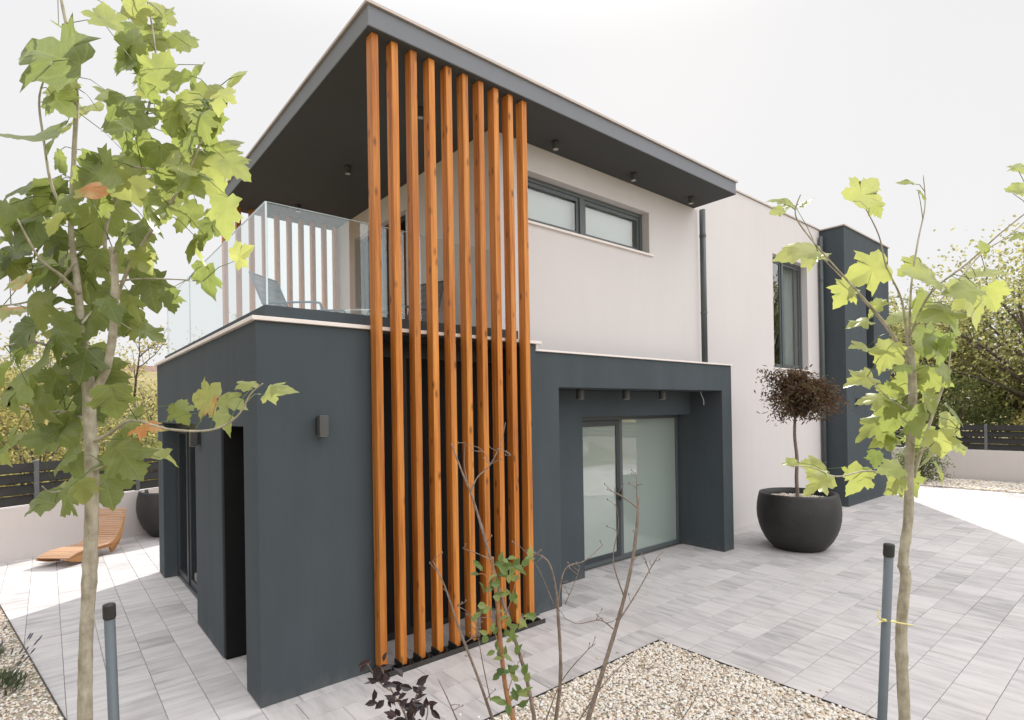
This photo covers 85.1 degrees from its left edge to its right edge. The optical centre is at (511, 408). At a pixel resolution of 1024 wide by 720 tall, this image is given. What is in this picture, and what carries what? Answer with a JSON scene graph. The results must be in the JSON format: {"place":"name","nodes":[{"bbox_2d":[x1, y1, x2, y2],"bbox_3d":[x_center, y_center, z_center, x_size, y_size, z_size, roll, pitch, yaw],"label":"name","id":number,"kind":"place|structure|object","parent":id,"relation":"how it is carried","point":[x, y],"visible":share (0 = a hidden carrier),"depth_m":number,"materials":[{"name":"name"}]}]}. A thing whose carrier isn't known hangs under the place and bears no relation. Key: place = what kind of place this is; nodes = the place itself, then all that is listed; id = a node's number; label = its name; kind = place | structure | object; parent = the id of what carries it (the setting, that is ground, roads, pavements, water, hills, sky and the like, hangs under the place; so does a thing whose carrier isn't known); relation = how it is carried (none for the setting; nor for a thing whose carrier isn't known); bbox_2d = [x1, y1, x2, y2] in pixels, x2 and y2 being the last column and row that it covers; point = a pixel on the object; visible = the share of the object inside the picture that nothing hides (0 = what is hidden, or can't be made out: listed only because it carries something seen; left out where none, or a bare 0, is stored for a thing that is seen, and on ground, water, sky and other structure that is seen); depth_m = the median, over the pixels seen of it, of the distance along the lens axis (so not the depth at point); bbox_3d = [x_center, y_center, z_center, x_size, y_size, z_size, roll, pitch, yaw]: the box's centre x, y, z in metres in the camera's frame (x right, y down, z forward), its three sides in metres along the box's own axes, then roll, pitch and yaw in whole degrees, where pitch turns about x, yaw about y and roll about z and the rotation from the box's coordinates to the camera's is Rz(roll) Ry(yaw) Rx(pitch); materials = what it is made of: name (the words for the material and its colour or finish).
{"place":"outdoors","nodes":[
{"label":"outdoors","id":0,"kind":"place"},
{"bbox_2d":[0,534,267,719],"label":"paving","id":1,"kind":"structure","parent":0,"point":[181,694],"depth_m":5.81,"materials":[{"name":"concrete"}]},
{"bbox_2d":[35,507,125,561],"bbox_3d":[-7.015,2.083,9.138,0.536,0.710,1.208,-1,0,4],"label":"chaise longue","id":2,"kind":"object","parent":1,"relation":"on","point":[110,533],"visible":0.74,"depth_m":9.43,"materials":[{"name":"brown wood"}]},
{"bbox_2d":[136,488,158,536],"bbox_3d":[-6.649,2.016,10.942,1.198,0.866,1.198,-1,0,-40],"label":"planter","id":3,"kind":"object","parent":1,"relation":"on","point":[147,507],"visible":0.31,"depth_m":10.39,"materials":[{"name":"ceramic"}]},
{"bbox_2d":[0,481,1020,719],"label":"gravel ground","id":4,"kind":"structure","parent":0,"point":[29,704],"depth_m":4.50,"materials":[{"name":"beige gravel"}]},
{"bbox_2d":[0,625,6,653],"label":"lavender plant","id":5,"kind":"object","parent":4,"relation":"on","point":[2,651],"visible":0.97,"depth_m":5.41,"materials":[{"name":"green plant"}]},
{"bbox_2d":[0,633,41,696],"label":"lavender plant","id":6,"kind":"object","parent":4,"relation":"on","point":[6,677],"visible":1,"depth_m":4.74,"materials":[{"name":"green plant"}]},
{"bbox_2d":[0,608,63,719],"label":"gravel","id":7,"kind":"structure","parent":4,"relation":"on","point":[27,692],"depth_m":4.66,"materials":[{"name":"beige gravel"}]},
{"bbox_2d":[102,602,119,719],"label":"tree stake","id":8,"kind":"object","parent":4,"relation":"on","point":[109,613],"visible":1,"depth_m":1.49,"materials":[{"name":"grey plastic"}]},
{"bbox_2d":[0,0,298,719],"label":"plane tree","id":9,"kind":"object","parent":4,"relation":"on","point":[180,169],"visible":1,"depth_m":1.69,"materials":[{"name":"green plant"}]},
{"bbox_2d":[358,652,439,719],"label":"purple shrub","id":10,"kind":"object","parent":4,"relation":"on","point":[413,707],"visible":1,"depth_m":1.74,"materials":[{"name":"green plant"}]},
{"bbox_2d":[429,422,536,719],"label":"bare shrub","id":11,"kind":"object","parent":4,"relation":"on","point":[533,713],"visible":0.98,"depth_m":1.95,"materials":[{"name":"brown plant"}]},
{"bbox_2d":[469,546,536,719],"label":"green sapling","id":12,"kind":"object","parent":4,"relation":"on","point":[494,583],"visible":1,"depth_m":1.84,"materials":[{"name":"green plant"}]},
{"bbox_2d":[512,469,662,719],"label":"bare shrub","id":13,"kind":"object","parent":4,"relation":"on","point":[591,704],"visible":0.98,"depth_m":2.10,"materials":[{"name":"brown plant"}]},
{"bbox_2d":[432,640,875,719],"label":"gravel","id":14,"kind":"structure","parent":4,"relation":"on","point":[722,710],"depth_m":4.42,"materials":[{"name":"beige gravel"}]},
{"bbox_2d":[675,679,717,719],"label":"bare shrub","id":15,"kind":"object","parent":4,"relation":"on","point":[693,701],"visible":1,"depth_m":2.30,"materials":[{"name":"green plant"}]},
{"bbox_2d":[877,543,894,719],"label":"tree stake","id":16,"kind":"object","parent":4,"relation":"on","point":[886,609],"visible":1,"depth_m":1.73,"materials":[{"name":"grey plastic"}]},
{"bbox_2d":[767,163,1023,719],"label":"plane tree","id":17,"kind":"object","parent":4,"relation":"on","point":[888,418],"visible":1,"depth_m":1.89,"materials":[{"name":"green plant"}]},
{"bbox_2d":[875,609,912,626],"bbox_3d":[1.245,0.681,1.812,0.300,0.124,0.046,-1,0,-44],"label":"tree tie","id":18,"kind":"object","parent":17,"relation":"attached to","point":[884,620],"visible":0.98,"depth_m":1.73,"materials":[{"name":"yellow plastic"}]},
{"bbox_2d":[892,449,955,480],"bbox_3d":[12.191,1.820,16.602,1.562,1.513,1.529,-1,0,-40],"label":"garden shrub","id":19,"kind":"object","parent":4,"relation":"on","point":[922,467],"visible":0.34,"depth_m":16.48,"materials":[{"name":"green plant"}]},
{"bbox_2d":[903,476,1023,493],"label":"gravel","id":20,"kind":"structure","parent":4,"relation":"on","point":[1008,487],"depth_m":15.52,"materials":[{"name":"beige gravel"}]},
{"bbox_2d":[0,370,1021,497],"bbox_3d":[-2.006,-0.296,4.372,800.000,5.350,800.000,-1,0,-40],"label":"ground","id":21,"kind":"structure","parent":0,"point":[152,376],"depth_m":27.81,"materials":[{"name":"green plant"}]},
{"bbox_2d":[0,346,34,405],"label":"scrub bush","id":22,"kind":"object","parent":21,"relation":"on","point":[11,370],"visible":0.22,"depth_m":18.79,"materials":[{"name":"green plant"}]},
{"bbox_2d":[0,426,35,497],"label":"scrub bush","id":23,"kind":"object","parent":21,"relation":"on","point":[6,441],"visible":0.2,"depth_m":11.64,"materials":[{"name":"green plant"}]},
{"bbox_2d":[0,353,48,449],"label":"scrub bush","id":24,"kind":"object","parent":21,"relation":"on","point":[7,374],"visible":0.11,"depth_m":15.19,"materials":[{"name":"green plant"}]},
{"bbox_2d":[0,397,137,497],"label":"scrub bush","id":25,"kind":"object","parent":21,"relation":"on","point":[29,425],"visible":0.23,"depth_m":12.30,"materials":[{"name":"green plant"}]},
{"bbox_2d":[0,345,157,451],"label":"scrub bush","id":26,"kind":"object","parent":21,"relation":"on","point":[40,384],"visible":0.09,"depth_m":16.46,"materials":[{"name":"green plant"}]},
{"bbox_2d":[0,321,157,401],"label":"scrub bush","id":27,"kind":"object","parent":21,"relation":"on","point":[51,354],"visible":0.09,"depth_m":21.11,"materials":[{"name":"green plant"}]},
{"bbox_2d":[0,487,158,563],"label":"garden wall","id":28,"kind":"structure","parent":21,"relation":"on","point":[32,534],"depth_m":9.41,"materials":[{"name":"paint"}]},
{"bbox_2d":[0,458,158,507],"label":"board fence","id":29,"kind":"object","parent":28,"relation":"on","point":[35,476],"visible":0.15,"depth_m":9.34,"materials":[{"name":"grey wood"}]},
{"bbox_2d":[55,400,157,480],"bbox_3d":[-9.404,1.048,14.239,4.262,2.719,3.848,-1,0,-40],"label":"scrub bush","id":30,"kind":"object","parent":21,"relation":"on","point":[146,445],"visible":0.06,"depth_m":13.84,"materials":[{"name":"green plant"}]},
{"bbox_2d":[111,367,157,443],"bbox_3d":[-11.306,0.072,19.355,5.216,3.181,5.704,-1,0,-40],"label":"scrub bush","id":31,"kind":"object","parent":21,"relation":"on","point":[150,387],"visible":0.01,"depth_m":17.59,"materials":[{"name":"green plant"}]},
{"bbox_2d":[106,323,167,446],"bbox_3d":[-10.738,-0.202,15.343,2.923,4.383,2.231,-1,0,-2],"label":"sparse tree","id":32,"kind":"object","parent":21,"relation":"on","point":[149,346],"visible":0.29,"depth_m":15.49,"materials":[{"name":"green plant"}]},
{"bbox_2d":[120,365,156,371],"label":"house","id":33,"kind":"structure","parent":21,"relation":"on","point":[149,369],"depth_m":53.40,"materials":[{"name":"paint"}]},
{"bbox_2d":[0,605,876,719],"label":"bed edging","id":34,"kind":"object","parent":21,"relation":"on","point":[62,714],"visible":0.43,"depth_m":4.76,"materials":[{"name":"metal"}]},
{"bbox_2d":[154,0,891,707],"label":"house","id":35,"kind":"structure","parent":21,"relation":"on","point":[298,554],"depth_m":6.36,"materials":[{"name":"paint"}]},
{"bbox_2d":[175,424,196,597],"bbox_3d":[-4.072,1.293,7.185,0.080,2.194,2.256,-1,0,-40],"label":"patio door","id":36,"kind":"structure","parent":35,"relation":"in","point":[185,454],"depth_m":7.57,"materials":[{"name":"metal"}]},
{"bbox_2d":[189,432,200,446],"bbox_3d":[-3.380,0.319,5.950,0.099,0.174,0.076,-1,0,-40],"label":"wall lamp","id":37,"kind":"object","parent":35,"relation":"attached to","point":[194,439],"visible":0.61,"depth_m":5.92,"materials":[{"name":"black metal"}]},
{"bbox_2d":[222,426,246,659],"bbox_3d":[-2.270,1.255,5.095,0.468,2.197,0.890,-1,0,-40],"label":"side door","id":38,"kind":"structure","parent":35,"relation":"in","point":[233,447],"depth_m":5.29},
{"bbox_2d":[249,271,345,312],"bbox_3d":[-2.284,-1.073,6.005,0.880,0.749,0.521,-1,0,12],"label":"lounge chair","id":39,"kind":"object","parent":35,"relation":"on","point":[276,296],"visible":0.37,"depth_m":6.01,"materials":[{"name":"metal"}]},
{"bbox_2d":[295,204,300,211],"bbox_3d":[-3.423,-3.197,8.930,0.094,0.103,0.094,-1,0,-40],"label":"ceiling spotlight","id":40,"kind":"object","parent":35,"relation":"attached to","point":[297,206],"visible":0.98,"depth_m":8.90,"materials":[{"name":"black metal"}]},
{"bbox_2d":[316,415,328,436],"bbox_3d":[-1.583,0.146,4.651,0.076,0.174,0.099,-1,0,-40],"label":"wall lamp","id":41,"kind":"object","parent":35,"relation":"attached to","point":[322,425],"visible":1,"depth_m":4.61,"materials":[{"name":"black metal"}]},
{"bbox_2d":[344,165,350,174],"bbox_3d":[-2.221,-3.221,7.550,0.094,0.103,0.094,-1,0,-40],"label":"ceiling spotlight","id":42,"kind":"object","parent":35,"relation":"attached to","point":[347,169],"visible":1,"depth_m":7.52,"materials":[{"name":"black metal"}]},
{"bbox_2d":[342,309,369,314],"bbox_3d":[-1.909,-0.967,7.133,0.500,0.525,0.500,-1,0,-40],"label":"balcony table","id":43,"kind":"object","parent":35,"relation":"on","point":[359,311],"visible":0.28,"depth_m":6.94,"materials":[{"name":"metal"}]},
{"bbox_2d":[360,215,406,318],"bbox_3d":[-1.998,-1.747,8.935,0.094,2.307,1.754,-1,0,-40],"label":"balcony door","id":44,"kind":"structure","parent":35,"relation":"in","point":[364,243],"depth_m":8.90,"materials":[{"name":"glass"}]},
{"bbox_2d":[366,281,443,322],"bbox_3d":[-1.294,-1.178,6.923,0.548,0.937,0.926,-1,0,30],"label":"lounge chair","id":45,"kind":"object","parent":35,"relation":"on","point":[423,305],"visible":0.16,"depth_m":7.19,"materials":[{"name":"metal"}]},
{"bbox_2d":[417,106,423,118],"bbox_3d":[-1.007,-3.246,6.141,0.094,0.103,0.094,-1,0,-40],"label":"ceiling spotlight","id":46,"kind":"object","parent":35,"relation":"attached to","point":[420,112],"visible":0.87,"depth_m":6.11,"materials":[{"name":"black metal"}]},
{"bbox_2d":[383,341,495,640],"bbox_3d":[-0.851,0.826,6.005,1.871,3.015,0.060,-1,0,-40],"label":"slat window","id":47,"kind":"structure","parent":35,"relation":"in","point":[386,345],"depth_m":5.95,"materials":[{"name":"black glass"}]},
{"bbox_2d":[552,140,558,150],"bbox_3d":[0.542,-3.268,6.938,0.094,0.103,0.094,-1,0,-40],"label":"ceiling spotlight","id":48,"kind":"object","parent":35,"relation":"attached to","point":[555,145],"visible":1,"depth_m":6.91,"materials":[{"name":"black metal"}]},
{"bbox_2d":[575,389,584,398],"bbox_3d":[0.878,-0.182,7.191,0.120,0.131,0.120,-1,0,-40],"label":"ceiling spotlight","id":49,"kind":"object","parent":35,"relation":"attached to","point":[579,393],"visible":0.98,"depth_m":7.15,"materials":[{"name":"black metal"}]},
{"bbox_2d":[527,176,653,256],"bbox_3d":[1.082,-2.651,7.854,2.590,0.667,0.301,-1,0,-40],"label":"window","id":50,"kind":"structure","parent":35,"relation":"in","point":[552,207],"depth_m":7.81,"materials":[{"name":"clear glass"}]},
{"bbox_2d":[622,390,629,398],"bbox_3d":[1.592,-0.191,7.787,0.120,0.131,0.120,-1,0,-40],"label":"ceiling spotlight","id":51,"kind":"object","parent":35,"relation":"attached to","point":[625,394],"visible":0.97,"depth_m":7.74,"materials":[{"name":"black metal"}]},
{"bbox_2d":[582,415,679,569],"bbox_3d":[1.783,1.053,8.701,2.612,2.496,0.242,-1,0,-40],"label":"sliding door","id":52,"kind":"structure","parent":35,"relation":"in","point":[617,445],"depth_m":8.67,"materials":[{"name":"glass"}]},
{"bbox_2d":[630,172,636,181],"bbox_3d":[1.725,-3.283,7.925,0.094,0.103,0.094,-1,0,-40],"label":"ceiling spotlight","id":53,"kind":"object","parent":35,"relation":"attached to","point":[633,176],"visible":1,"depth_m":7.89,"materials":[{"name":"black metal"}]},
{"bbox_2d":[659,390,665,398],"bbox_3d":[2.245,-0.199,8.331,0.120,0.131,0.120,-1,0,-40],"label":"ceiling spotlight","id":54,"kind":"object","parent":35,"relation":"attached to","point":[662,394],"visible":0.96,"depth_m":8.29,"materials":[{"name":"black metal"}]},
{"bbox_2d":[688,196,693,203],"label":"ceiling spotlight","id":55,"kind":"object","parent":35,"relation":"attached to","point":[690,199],"visible":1,"depth_m":8.82,"materials":[{"name":"black metal"}]},
{"bbox_2d":[773,257,811,371],"bbox_3d":[5.930,-2.012,12.161,1.760,2.387,0.385,-1,0,-40],"label":"window","id":56,"kind":"structure","parent":35,"relation":"in","point":[784,270],"depth_m":12.55,"materials":[{"name":"clear glass"}]},
{"bbox_2d":[866,285,869,367],"bbox_3d":[8.655,-2.016,13.733,0.494,2.074,0.080,-1,0,-40],"label":"window","id":57,"kind":"structure","parent":35,"relation":"in","point":[867,293],"depth_m":13.84,"materials":[{"name":"glass"}]},
{"bbox_2d":[889,291,1011,435],"bbox_3d":[19.751,-2.208,29.725,12.060,8.180,10.890,-1,0,-40],"label":"background tree","id":58,"kind":"object","parent":21,"relation":"on","point":[926,325],"depth_m":28.18,"materials":[{"name":"green plant"}]},
{"bbox_2d":[889,215,1023,424],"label":"background tree","id":59,"kind":"object","parent":21,"relation":"on","point":[1012,370],"visible":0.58,"depth_m":19.80,"materials":[{"name":"green plant"}]},
{"bbox_2d":[889,291,1023,430],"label":"background tree","id":60,"kind":"object","parent":21,"relation":"on","point":[902,340],"visible":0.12,"depth_m":22.64,"materials":[{"name":"green plant"}]},
{"bbox_2d":[891,241,1023,444],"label":"background tree","id":61,"kind":"object","parent":21,"relation":"on","point":[1015,405],"visible":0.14,"depth_m":22.93,"materials":[{"name":"green plant"}]},
{"bbox_2d":[901,367,1019,443],"bbox_3d":[15.379,0.504,19.735,3.876,3.978,3.943,-1,0,-40],"label":"background tree","id":62,"kind":"object","parent":21,"relation":"on","point":[975,418],"visible":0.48,"depth_m":18.90,"materials":[{"name":"green plant"}]},
{"bbox_2d":[1000,384,1023,450],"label":"background tree","id":63,"kind":"object","parent":21,"relation":"on","point":[1019,420],"visible":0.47,"depth_m":17.54,"materials":[{"name":"green plant"}]},
{"bbox_2d":[0,0,1023,403],"label":"sky","id":64,"kind":"structure","parent":0,"point":[789,99],"materials":[{"name":"white"}]},
{"bbox_2d":[0,486,1023,719],"bbox_3d":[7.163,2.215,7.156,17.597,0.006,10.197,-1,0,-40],"label":"paving","id":65,"kind":"structure","parent":0,"point":[750,591],"depth_m":5.95,"materials":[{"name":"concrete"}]},
{"bbox_2d":[756,487,842,552],"bbox_3d":[4.661,1.810,9.087,1.246,0.901,1.246,-1,0,-40],"label":"planter","id":66,"kind":"object","parent":65,"relation":"on","point":[788,520],"visible":0.96,"depth_m":8.63,"materials":[{"name":"ceramic"}]},
{"bbox_2d":[754,364,859,496],"bbox_3d":[4.703,0.376,9.061,1.416,2.251,1.764,-1,0,9],"label":"maple tree","id":67,"kind":"object","parent":66,"relation":"on","point":[803,394],"visible":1,"depth_m":8.88,"materials":[{"name":"brown plant"}]},
{"bbox_2d":[892,447,1023,482],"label":"garden wall","id":68,"kind":"structure","parent":0,"point":[997,465],"depth_m":16.49,"materials":[{"name":"paint"}]},
{"bbox_2d":[894,424,1023,450],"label":"board fence","id":69,"kind":"object","parent":68,"relation":"on","point":[986,432],"visible":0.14,"depth_m":16.44,"materials":[{"name":"grey wood"}]}
]}

